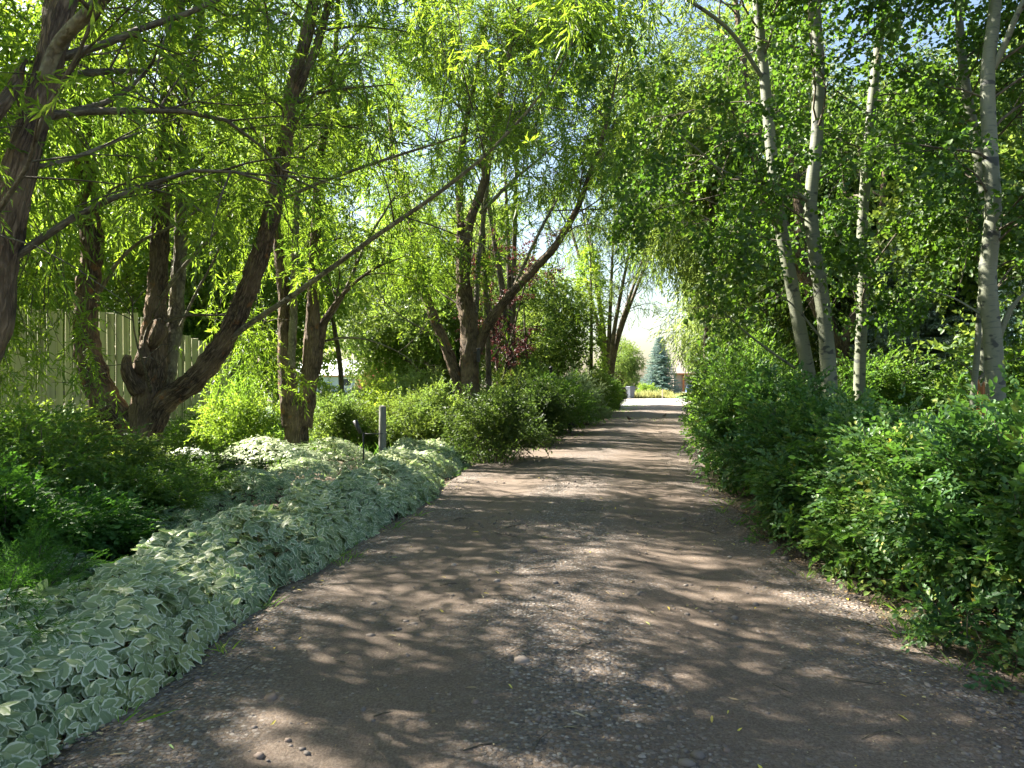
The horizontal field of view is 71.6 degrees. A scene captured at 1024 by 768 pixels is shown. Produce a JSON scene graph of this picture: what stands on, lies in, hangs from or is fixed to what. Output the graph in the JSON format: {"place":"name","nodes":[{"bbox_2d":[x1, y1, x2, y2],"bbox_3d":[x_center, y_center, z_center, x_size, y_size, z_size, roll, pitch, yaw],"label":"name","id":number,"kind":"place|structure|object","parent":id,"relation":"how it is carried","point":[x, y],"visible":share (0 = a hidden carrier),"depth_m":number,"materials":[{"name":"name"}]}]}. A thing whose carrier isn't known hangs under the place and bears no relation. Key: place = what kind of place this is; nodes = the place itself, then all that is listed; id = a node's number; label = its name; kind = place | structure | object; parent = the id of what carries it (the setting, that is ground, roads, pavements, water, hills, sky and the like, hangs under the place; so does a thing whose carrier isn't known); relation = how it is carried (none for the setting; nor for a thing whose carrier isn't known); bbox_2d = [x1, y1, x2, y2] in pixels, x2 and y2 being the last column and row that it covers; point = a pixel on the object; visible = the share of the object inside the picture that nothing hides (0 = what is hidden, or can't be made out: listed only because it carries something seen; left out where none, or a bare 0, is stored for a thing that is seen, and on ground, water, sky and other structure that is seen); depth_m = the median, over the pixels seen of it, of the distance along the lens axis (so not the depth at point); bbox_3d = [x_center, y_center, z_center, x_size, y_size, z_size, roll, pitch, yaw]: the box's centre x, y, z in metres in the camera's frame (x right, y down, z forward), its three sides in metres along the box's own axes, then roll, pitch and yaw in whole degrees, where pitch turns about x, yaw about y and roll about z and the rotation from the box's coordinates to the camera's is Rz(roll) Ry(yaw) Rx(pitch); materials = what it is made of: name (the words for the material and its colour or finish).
{"place":"outdoors","nodes":[
{"label":"outdoors","id":0,"kind":"place"},
{"bbox_2d":[63,406,332,458],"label":"lawn","id":1,"kind":"structure","parent":0,"point":[254,429],"depth_m":26.48,"materials":[{"name":"green plant"}]},
{"bbox_2d":[7,145,172,423],"bbox_3d":[-14.778,-2.418,19.964,10.398,8.498,7.551,0,0,-17],"label":"background tree","id":2,"kind":"object","parent":1,"relation":"on","point":[70,270],"visible":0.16,"depth_m":19.51,"materials":[{"name":"green plant"}]},
{"bbox_2d":[3,78,302,423],"bbox_3d":[-12.422,-3.800,22.466,11.388,11.084,10.264,0,0,-19],"label":"background tree","id":3,"kind":"object","parent":1,"relation":"on","point":[209,282],"visible":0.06,"depth_m":21.25,"materials":[{"name":"green plant"}]},
{"bbox_2d":[163,404,230,450],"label":"shrub","id":4,"kind":"object","parent":1,"relation":"on","point":[180,437],"visible":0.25,"depth_m":14.67,"materials":[{"name":"green plant"}]},
{"bbox_2d":[63,106,369,426],"bbox_3d":[-9.530,-3.357,23.113,9.043,10.824,9.043,0,0,41],"label":"background tree","id":5,"kind":"object","parent":1,"relation":"on","point":[328,357],"visible":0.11,"depth_m":22.07,"materials":[{"name":"green plant"}]},
{"bbox_2d":[180,361,284,457],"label":"shrub","id":6,"kind":"object","parent":1,"relation":"on","point":[243,424],"visible":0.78,"depth_m":13.85,"materials":[{"name":"green plant"}]},
{"bbox_2d":[276,1,383,399],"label":"slender tree","id":7,"kind":"object","parent":1,"relation":"on","point":[339,360],"visible":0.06,"depth_m":23.92,"materials":[{"name":"green plant"}]},
{"bbox_2d":[309,378,364,431],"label":"shrub","id":8,"kind":"object","parent":1,"relation":"on","point":[328,391],"visible":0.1,"depth_m":19.16,"materials":[{"name":"green plant"}]},
{"bbox_2d":[337,376,403,450],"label":"shrub","id":9,"kind":"object","parent":1,"relation":"on","point":[373,399],"visible":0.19,"depth_m":16.17,"materials":[{"name":"green plant"}]},
{"bbox_2d":[350,367,406,410],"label":"shrub","id":10,"kind":"object","parent":1,"relation":"on","point":[385,390],"visible":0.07,"depth_m":23.86,"materials":[{"name":"green plant"}]},
{"bbox_2d":[73,393,687,398],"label":"lawn","id":11,"kind":"structure","parent":0,"point":[679,397],"depth_m":71.86,"materials":[{"name":"green plant"}]},
{"bbox_2d":[640,337,682,392],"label":"blue spruce","id":12,"kind":"object","parent":11,"relation":"on","point":[658,374],"visible":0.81,"depth_m":81.36,"materials":[{"name":"grey plant"}]},
{"bbox_2d":[0,0,1022,381],"label":"sky","id":13,"kind":"structure","parent":0,"point":[636,334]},
{"bbox_2d":[41,382,1023,767],"bbox_3d":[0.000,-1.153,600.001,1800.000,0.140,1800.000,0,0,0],"label":"ground","id":14,"kind":"structure","parent":0,"point":[813,568],"depth_m":5.45,"materials":[{"name":"soil"}]},
{"bbox_2d":[0,533,106,691],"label":"fern","id":15,"kind":"object","parent":14,"relation":"on","point":[13,579],"visible":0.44,"depth_m":3.62,"materials":[{"name":"green plant"}]},
{"bbox_2d":[0,390,121,458],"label":"shrub","id":16,"kind":"object","parent":14,"relation":"on","point":[32,407],"visible":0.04,"depth_m":9.54,"materials":[{"name":"green plant"}]},
{"bbox_2d":[0,515,129,596],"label":"fern","id":17,"kind":"object","parent":14,"relation":"on","point":[31,552],"visible":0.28,"depth_m":4.36,"materials":[{"name":"green plant"}]},
{"bbox_2d":[0,445,139,579],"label":"shrub","id":18,"kind":"object","parent":14,"relation":"on","point":[16,508],"visible":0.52,"depth_m":5.21,"materials":[{"name":"green plant"}]},
{"bbox_2d":[0,400,142,502],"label":"shrub","id":19,"kind":"object","parent":14,"relation":"on","point":[29,448],"visible":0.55,"depth_m":6.81,"materials":[{"name":"green plant"}]},
{"bbox_2d":[6,472,174,578],"bbox_3d":[-3.665,1.194,5.920,1.594,0.863,1.569,0,0,28],"label":"shrub","id":20,"kind":"object","parent":14,"relation":"on","point":[130,517],"visible":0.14,"depth_m":5.95,"materials":[{"name":"green plant"}]},
{"bbox_2d":[0,0,189,316],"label":"background tree","id":21,"kind":"object","parent":14,"relation":"on","point":[13,36],"visible":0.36,"depth_m":9.78,"materials":[{"name":"green plant"}]},
{"bbox_2d":[7,392,191,496],"bbox_3d":[-5.165,0.858,8.397,2.581,1.524,2.519,0,0,-37],"label":"shrub","id":22,"kind":"object","parent":14,"relation":"on","point":[131,447],"visible":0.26,"depth_m":8.34,"materials":[{"name":"green plant"}]},
{"bbox_2d":[0,306,234,438],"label":"plank fence","id":23,"kind":"object","parent":14,"relation":"on","point":[117,350],"visible":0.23,"depth_m":15.23,"materials":[{"name":"grey wood"}]},
{"bbox_2d":[63,453,215,548],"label":"shrub","id":24,"kind":"object","parent":14,"relation":"on","point":[160,493],"visible":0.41,"depth_m":7.10,"materials":[{"name":"green plant"}]},
{"bbox_2d":[109,431,208,466],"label":"shrub","id":25,"kind":"object","parent":14,"relation":"on","point":[168,452],"visible":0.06,"depth_m":10.02,"materials":[{"name":"green plant"}]},
{"bbox_2d":[119,449,244,500],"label":"shrub","id":26,"kind":"object","parent":14,"relation":"on","point":[180,462],"visible":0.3,"depth_m":8.86,"materials":[{"name":"green plant"}]},
{"bbox_2d":[175,439,285,493],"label":"shrub","id":27,"kind":"object","parent":14,"relation":"on","point":[239,461],"visible":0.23,"depth_m":10.00,"materials":[{"name":"green plant"}]},
{"bbox_2d":[0,0,464,361],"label":"willow tree","id":28,"kind":"object","parent":14,"relation":"on","point":[63,23],"visible":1,"depth_m":4.94,"materials":[{"name":"green plant"}]},
{"bbox_2d":[0,436,470,767],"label":"groundcover","id":29,"kind":"object","parent":14,"relation":"on","point":[157,590],"visible":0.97,"depth_m":4.22,"materials":[{"name":"green plant"}]},
{"bbox_2d":[171,434,372,500],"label":"undergrowth","id":30,"kind":"object","parent":14,"relation":"on","point":[311,462],"visible":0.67,"depth_m":11.94,"materials":[{"name":"green plant"}]},
{"bbox_2d":[1,413,599,608],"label":"undergrowth","id":31,"kind":"object","parent":14,"relation":"on","point":[270,488],"visible":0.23,"depth_m":8.00,"materials":[{"name":"green plant"}]},
{"bbox_2d":[194,65,417,411],"bbox_3d":[-10.619,-7.029,33.363,13.666,17.734,12.317,0,0,-16],"label":"background tree","id":32,"kind":"object","parent":14,"relation":"on","point":[346,307],"visible":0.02,"depth_m":33.80,"materials":[{"name":"green plant"}]},
{"bbox_2d":[298,359,363,391],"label":"grey cottage","id":33,"kind":"structure","parent":14,"relation":"on","point":[334,376],"depth_m":95.97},
{"bbox_2d":[175,0,496,454],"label":"willow tree","id":34,"kind":"object","parent":14,"relation":"on","point":[295,425],"visible":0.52,"depth_m":14.15,"materials":[{"name":"green plant"}]},
{"bbox_2d":[308,383,387,452],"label":"shrub","id":35,"kind":"object","parent":14,"relation":"on","point":[335,418],"visible":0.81,"depth_m":15.18,"materials":[{"name":"green plant"}]},
{"bbox_2d":[0,0,696,462],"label":"willow tree","id":36,"kind":"object","parent":14,"relation":"on","point":[158,390],"visible":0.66,"depth_m":10.36,"materials":[{"name":"green plant"}]},
{"bbox_2d":[379,405,385,451],"bbox_3d":[-2.190,1.002,12.005,0.133,1.288,0.132,0,0,0],"label":"wooden post","id":37,"kind":"object","parent":14,"relation":"on","point":[382,426],"visible":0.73,"depth_m":11.95,"materials":[{"name":"grey wood"}]},
{"bbox_2d":[331,247,450,390],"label":"background tree","id":38,"kind":"object","parent":14,"relation":"on","point":[360,369],"visible":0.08,"depth_m":34.84,"materials":[{"name":"green plant"}]},
{"bbox_2d":[361,385,450,448],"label":"shrub","id":39,"kind":"object","parent":14,"relation":"on","point":[403,412],"visible":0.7,"depth_m":15.08,"materials":[{"name":"green plant"}]},
{"bbox_2d":[378,357,455,408],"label":"shrub","id":40,"kind":"object","parent":14,"relation":"on","point":[414,380],"visible":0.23,"depth_m":20.77,"materials":[{"name":"green plant"}]},
{"bbox_2d":[344,260,506,406],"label":"background tree","id":41,"kind":"object","parent":14,"relation":"on","point":[421,344],"visible":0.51,"depth_m":26.05,"materials":[{"name":"green plant"}]},
{"bbox_2d":[393,370,480,448],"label":"shrub","id":42,"kind":"object","parent":14,"relation":"on","point":[436,401],"visible":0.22,"depth_m":15.99,"materials":[{"name":"green plant"}]},
{"bbox_2d":[353,181,549,384],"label":"background tree","id":43,"kind":"object","parent":14,"relation":"on","point":[491,246],"visible":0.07,"depth_m":44.10,"materials":[{"name":"green plant"}]},
{"bbox_2d":[426,0,534,414],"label":"slender tree","id":44,"kind":"object","parent":14,"relation":"on","point":[488,363],"visible":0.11,"depth_m":21.42,"materials":[{"name":"green plant"}]},
{"bbox_2d":[433,374,558,467],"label":"shrub","id":45,"kind":"object","parent":14,"relation":"on","point":[502,421],"visible":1,"depth_m":13.69,"materials":[{"name":"green plant"}]},
{"bbox_2d":[432,91,576,373],"bbox_3d":[-0.310,-5.337,28.492,6.087,13.842,6.630,0,0,0],"label":"willow tree","id":46,"kind":"object","parent":14,"relation":"on","point":[509,278],"visible":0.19,"depth_m":28.29,"materials":[{"name":"green plant"}]},
{"bbox_2d":[266,0,744,422],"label":"willow tree","id":47,"kind":"object","parent":14,"relation":"on","point":[472,339],"visible":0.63,"depth_m":19.66,"materials":[{"name":"green plant"}]},
{"bbox_2d":[479,361,534,400],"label":"shrub","id":48,"kind":"object","parent":14,"relation":"on","point":[504,379],"visible":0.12,"depth_m":22.09,"materials":[{"name":"green plant"}]},
{"bbox_2d":[450,228,565,383],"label":"plum tree","id":49,"kind":"object","parent":14,"relation":"on","point":[494,339],"visible":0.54,"depth_m":22.93,"materials":[{"name":"red plant"}]},
{"bbox_2d":[38,422,1023,767],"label":"fallen leaves","id":50,"kind":"object","parent":14,"relation":"on","point":[646,622],"depth_m":4.22,"materials":[{"name":"brown plant"}]},
{"bbox_2d":[482,363,580,447],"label":"shrub","id":51,"kind":"object","parent":14,"relation":"on","point":[544,399],"visible":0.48,"depth_m":17.12,"materials":[{"name":"green plant"}]},
{"bbox_2d":[501,349,566,384],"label":"shrub","id":52,"kind":"object","parent":14,"relation":"on","point":[536,367],"visible":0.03,"depth_m":26.21,"materials":[{"name":"green plant"}]},
{"bbox_2d":[472,249,601,390],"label":"background tree","id":53,"kind":"object","parent":14,"relation":"on","point":[558,342],"visible":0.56,"depth_m":33.03,"materials":[{"name":"green plant"}]},
{"bbox_2d":[525,361,607,433],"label":"shrub","id":54,"kind":"object","parent":14,"relation":"on","point":[585,406],"visible":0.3,"depth_m":20.94,"materials":[{"name":"green plant"}]},
{"bbox_2d":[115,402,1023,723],"bbox_3d":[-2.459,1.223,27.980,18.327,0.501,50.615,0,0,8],"label":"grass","id":55,"kind":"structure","parent":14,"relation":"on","point":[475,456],"depth_m":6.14,"materials":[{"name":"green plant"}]},
{"bbox_2d":[553,361,611,424],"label":"shrub","id":56,"kind":"object","parent":14,"relation":"on","point":[588,385],"visible":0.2,"depth_m":25.10,"materials":[{"name":"green plant"}]},
{"bbox_2d":[569,243,612,405],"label":"columnar tree","id":57,"kind":"object","parent":14,"relation":"on","point":[597,338],"visible":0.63,"depth_m":34.75,"materials":[{"name":"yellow plant"}]},
{"bbox_2d":[567,363,616,417],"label":"shrub","id":58,"kind":"object","parent":14,"relation":"on","point":[602,379],"visible":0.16,"depth_m":30.61,"materials":[{"name":"green plant"}]},
{"bbox_2d":[529,160,668,378],"bbox_3d":[5.232,-5.527,38.705,8.492,14.138,7.045,0,0,17],"label":"willow tree","id":59,"kind":"object","parent":14,"relation":"on","point":[613,340],"visible":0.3,"depth_m":38.27,"materials":[{"name":"green plant"}]},
{"bbox_2d":[595,366,627,410],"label":"shrub","id":60,"kind":"object","parent":14,"relation":"on","point":[615,391],"visible":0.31,"depth_m":35.26,"materials":[{"name":"green plant"}]},
{"bbox_2d":[595,334,647,391],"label":"background tree","id":61,"kind":"object","parent":14,"relation":"on","point":[625,364],"visible":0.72,"depth_m":96.52,"materials":[{"name":"green plant"}]},
{"bbox_2d":[537,0,837,399],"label":"aspen tree","id":62,"kind":"object","parent":14,"relation":"on","point":[766,104],"visible":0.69,"depth_m":10.46,"materials":[{"name":"green plant"}]},
{"bbox_2d":[675,337,728,416],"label":"hedge shrub","id":63,"kind":"object","parent":14,"relation":"on","point":[688,393],"visible":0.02,"depth_m":25.04,"materials":[{"name":"green plant"}]},
{"bbox_2d":[569,0,857,371],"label":"background tree","id":64,"kind":"object","parent":14,"relation":"on","point":[681,101],"visible":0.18,"depth_m":22.32,"materials":[{"name":"green plant"}]},
{"bbox_2d":[646,204,785,385],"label":"background tree","id":65,"kind":"object","parent":14,"relation":"on","point":[683,339],"visible":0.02,"depth_m":32.51,"materials":[{"name":"green plant"}]},
{"bbox_2d":[693,454,747,496],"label":"seedling","id":66,"kind":"object","parent":14,"relation":"on","point":[706,470],"visible":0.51,"depth_m":9.87,"materials":[{"name":"green plant"}]},
{"bbox_2d":[677,321,798,430],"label":"hedge shrub","id":67,"kind":"object","parent":14,"relation":"on","point":[778,342],"visible":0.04,"depth_m":16.90,"materials":[{"name":"green plant"}]},
{"bbox_2d":[676,311,801,455],"bbox_3d":[4.765,0.168,14.354,2.867,3.320,2.799,0,0,25],"label":"hedge shrub","id":68,"kind":"object","parent":14,"relation":"on","point":[756,347],"visible":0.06,"depth_m":14.28,"materials":[{"name":"green plant"}]},
{"bbox_2d":[683,302,799,435],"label":"hedge shrub","id":69,"kind":"object","parent":14,"relation":"on","point":[695,361],"visible":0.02,"depth_m":20.60,"materials":[{"name":"green plant"}]},
{"bbox_2d":[679,327,821,468],"bbox_3d":[4.075,0.428,11.866,2.580,2.731,2.853,0,0,14],"label":"hedge shrub","id":70,"kind":"object","parent":14,"relation":"on","point":[736,371],"visible":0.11,"depth_m":12.14,"materials":[{"name":"green plant"}]},
{"bbox_2d":[629,31,874,381],"bbox_3d":[8.011,-4.866,23.875,9.238,13.300,10.249,0,0,20],"label":"background tree","id":71,"kind":"object","parent":14,"relation":"on","point":[697,282],"visible":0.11,"depth_m":23.24,"materials":[{"name":"green plant"}]},
{"bbox_2d":[678,351,850,494],"bbox_3d":[3.864,0.623,9.985,2.634,2.170,2.590,0,0,-9],"label":"hedge shrub","id":72,"kind":"object","parent":14,"relation":"on","point":[760,388],"visible":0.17,"depth_m":9.93,"materials":[{"name":"green plant"}]},
{"bbox_2d":[736,512,803,542],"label":"seedling","id":73,"kind":"object","parent":14,"relation":"on","point":[769,530],"visible":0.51,"depth_m":6.95,"materials":[{"name":"green plant"}]},
{"bbox_2d":[613,0,945,385],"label":"tree","id":74,"kind":"object","parent":14,"relation":"on","point":[840,343],"visible":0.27,"depth_m":16.58,"materials":[{"name":"green plant"}]},
{"bbox_2d":[702,362,890,515],"bbox_3d":[3.523,0.709,8.383,2.276,1.918,2.241,0,0,29],"label":"hedge shrub","id":75,"kind":"object","parent":14,"relation":"on","point":[794,418],"visible":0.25,"depth_m":8.23,"materials":[{"name":"green plant"}]},
{"bbox_2d":[769,502,830,561],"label":"seedling","id":76,"kind":"object","parent":14,"relation":"on","point":[788,516],"visible":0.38,"depth_m":6.36,"materials":[{"name":"green plant"}]},
{"bbox_2d":[618,0,1006,403],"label":"aspen tree","id":77,"kind":"object","parent":14,"relation":"on","point":[818,263],"visible":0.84,"depth_m":9.98,"materials":[{"name":"green plant"}]},
{"bbox_2d":[732,383,932,546],"bbox_3d":[3.366,0.835,6.979,2.344,1.698,2.383,0,0,-44],"label":"hedge shrub","id":78,"kind":"object","parent":14,"relation":"on","point":[777,480],"visible":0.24,"depth_m":6.86,"materials":[{"name":"green plant"}]},
{"bbox_2d":[809,528,860,577],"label":"seedling","id":79,"kind":"object","parent":14,"relation":"on","point":[830,556],"visible":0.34,"depth_m":5.79,"materials":[{"name":"green plant"}]},
{"bbox_2d":[697,90,1004,370],"bbox_3d":[10.366,-3.605,21.417,9.518,11.394,9.519,0,0,10],"label":"background tree","id":80,"kind":"object","parent":14,"relation":"on","point":[807,312],"visible":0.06,"depth_m":19.49,"materials":[{"name":"green plant"}]},
{"bbox_2d":[812,321,890,396],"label":"hedge shrub","id":81,"kind":"object","parent":14,"relation":"on","point":[815,360],"depth_m":18.62,"materials":[{"name":"green plant"}]},
{"bbox_2d":[731,0,979,400],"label":"aspen tree","id":82,"kind":"object","parent":14,"relation":"on","point":[863,289],"visible":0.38,"depth_m":12.50,"materials":[{"name":"green plant"}]},
{"bbox_2d":[796,513,946,592],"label":"seedling","id":83,"kind":"object","parent":14,"relation":"on","point":[841,551],"visible":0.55,"depth_m":5.45,"materials":[{"name":"green plant"}]},
{"bbox_2d":[820,335,957,422],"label":"hedge shrub","id":84,"kind":"object","parent":14,"relation":"on","point":[887,384],"visible":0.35,"depth_m":13.02,"materials":[{"name":"green plant"}]},
{"bbox_2d":[771,372,1011,600],"bbox_3d":[3.275,0.792,5.579,2.094,1.765,2.062,0,0,-17],"label":"hedge shrub","id":85,"kind":"object","parent":14,"relation":"on","point":[867,458],"visible":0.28,"depth_m":5.57,"materials":[{"name":"green plant"}]},
{"bbox_2d":[849,196,977,412],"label":"blue spruce","id":86,"kind":"object","parent":14,"relation":"on","point":[930,326],"visible":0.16,"depth_m":15.89,"materials":[{"name":"grey plant"}]},
{"bbox_2d":[806,21,1023,337],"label":"background tree","id":87,"kind":"object","parent":14,"relation":"on","point":[926,52],"visible":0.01,"depth_m":18.63,"materials":[{"name":"green plant"}]},
{"bbox_2d":[850,546,993,604],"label":"seedling","id":88,"kind":"object","parent":14,"relation":"on","point":[896,580],"visible":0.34,"depth_m":5.11,"materials":[{"name":"green plant"}]},
{"bbox_2d":[830,0,1023,411],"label":"aspen tree","id":89,"kind":"object","parent":14,"relation":"on","point":[993,321],"visible":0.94,"depth_m":9.03,"materials":[{"name":"green plant"}]},
{"bbox_2d":[831,30,1023,409],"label":"background tree","id":90,"kind":"object","parent":14,"relation":"on","point":[890,207],"visible":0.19,"depth_m":13.36,"materials":[{"name":"green plant"}]},
{"bbox_2d":[854,359,1023,624],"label":"hedge shrub","id":91,"kind":"object","parent":14,"relation":"on","point":[986,456],"visible":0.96,"depth_m":4.51,"materials":[{"name":"green plant"}]},
{"bbox_2d":[858,0,1023,386],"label":"aspen tree","id":92,"kind":"object","parent":14,"relation":"on","point":[964,48],"visible":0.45,"depth_m":10.28,"materials":[{"name":"green plant"}]},
{"bbox_2d":[880,170,1023,408],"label":"aspen tree","id":93,"kind":"object","parent":14,"relation":"on","point":[975,372],"visible":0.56,"depth_m":10.09,"materials":[{"name":"green plant"}]},
{"bbox_2d":[880,10,1023,135],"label":"background tree","id":94,"kind":"object","parent":14,"relation":"on","point":[1011,74],"visible":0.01,"depth_m":40.08,"materials":[{"name":"green plant"}]},
{"bbox_2d":[890,568,1023,666],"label":"seedling","id":95,"kind":"object","parent":14,"relation":"on","point":[993,595],"visible":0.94,"depth_m":4.09,"materials":[{"name":"green plant"}]},
{"bbox_2d":[908,335,1023,419],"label":"hedge shrub","id":96,"kind":"object","parent":14,"relation":"on","point":[943,393],"visible":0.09,"depth_m":11.68,"materials":[{"name":"green plant"}]},
{"bbox_2d":[928,610,1023,693],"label":"seedling","id":97,"kind":"object","parent":14,"relation":"on","point":[1008,646],"visible":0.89,"depth_m":3.69,"materials":[{"name":"green plant"}]},
{"bbox_2d":[962,274,1023,383],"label":"blue spruce","id":98,"kind":"object","parent":14,"relation":"on","point":[1012,320],"visible":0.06,"depth_m":12.35,"materials":[{"name":"grey plant"}]},
{"bbox_2d":[53,405,1023,767],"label":"driveway","id":99,"kind":"structure","parent":0,"point":[295,659],"depth_m":4.00,"materials":[{"name":"gravel"}]},
{"bbox_2d":[621,399,688,405],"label":"gravel yard","id":100,"kind":"structure","parent":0,"point":[656,401],"depth_m":54.09,"materials":[{"name":"grey gravel"}]},
{"bbox_2d":[628,388,684,398],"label":"tall grass","id":101,"kind":"structure","parent":0,"point":[653,394],"depth_m":63.59,"materials":[{"name":"yellow plant"}]},
{"bbox_2d":[667,360,697,391],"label":"beige house","id":102,"kind":"structure","parent":0,"point":[680,374],"depth_m":104.00,"materials":[{"name":"paint"}]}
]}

